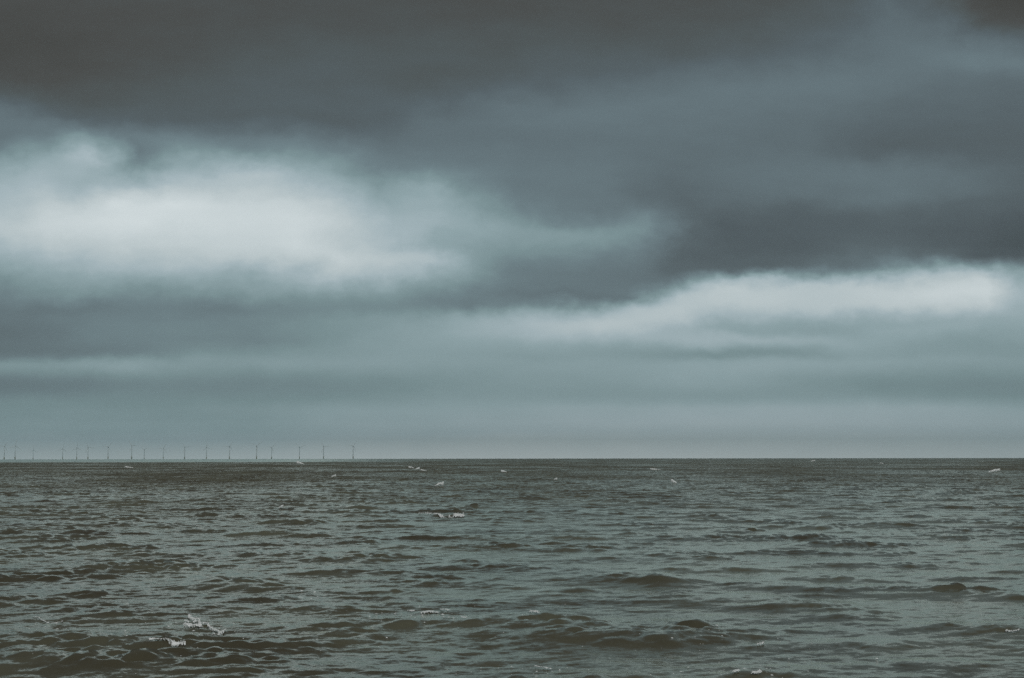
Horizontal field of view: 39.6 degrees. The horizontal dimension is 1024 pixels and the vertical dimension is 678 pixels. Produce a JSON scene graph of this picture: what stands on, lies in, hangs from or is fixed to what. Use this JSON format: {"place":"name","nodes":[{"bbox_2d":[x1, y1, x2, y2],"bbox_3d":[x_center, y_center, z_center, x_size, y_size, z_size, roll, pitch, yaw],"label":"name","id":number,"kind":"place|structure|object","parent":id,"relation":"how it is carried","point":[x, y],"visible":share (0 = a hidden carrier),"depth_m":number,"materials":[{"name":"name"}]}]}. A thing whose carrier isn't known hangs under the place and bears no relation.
{"place":"outdoors","nodes":[
{"label":"outdoors","id":0,"kind":"place"},
{"bbox_2d":[0,458,1023,677],"bbox_3d":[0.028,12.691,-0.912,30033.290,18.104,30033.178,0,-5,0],"label":"sea","id":1,"kind":"structure","parent":0,"point":[615,567],"depth_m":51.08,"materials":[{"name":"liquid"}]},
{"bbox_2d":[148,637,185,646],"bbox_3d":[-7.289,6.393,30.097,0.798,0.162,0.642,0,-5,0],"label":"whitecap","id":2,"kind":"object","parent":1,"relation":"on","point":[174,643],"visible":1,"depth_m":30.05,"materials":[{"name":"white liquid"}]},
{"bbox_2d":[183,614,225,634],"bbox_3d":[-7.495,6.808,33.987,0.797,0.112,4.963,2,-5,-25],"label":"whitecap","id":3,"kind":"object","parent":1,"relation":"on","point":[199,623],"visible":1,"depth_m":33.77,"materials":[{"name":"white liquid"}]},
{"bbox_2d":[407,608,449,613],"bbox_3d":[-2.123,7.098,37.194,1.067,0.046,0.858,3,-6,-31],"label":"whitecap","id":4,"kind":"object","parent":1,"relation":"on","point":[427,611],"visible":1,"depth_m":37.02,"materials":[{"name":"white liquid"}]},
{"bbox_2d":[425,512,464,517],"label":"whitecap","id":5,"kind":"object","parent":1,"relation":"on","point":[455,515],"visible":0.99,"depth_m":95.50,"materials":[{"name":"white liquid"}]},
{"bbox_2d":[32,525,899,677],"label":"foam flecks","id":6,"kind":"object","parent":1,"relation":"attached to","point":[386,637],"visible":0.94,"depth_m":32.66,"materials":[{"name":"white liquid"}]},
{"bbox_2d":[0,0,1023,458],"label":"sky","id":7,"kind":"structure","parent":0,"point":[389,229],"materials":[{"name":"grey"}]}
]}

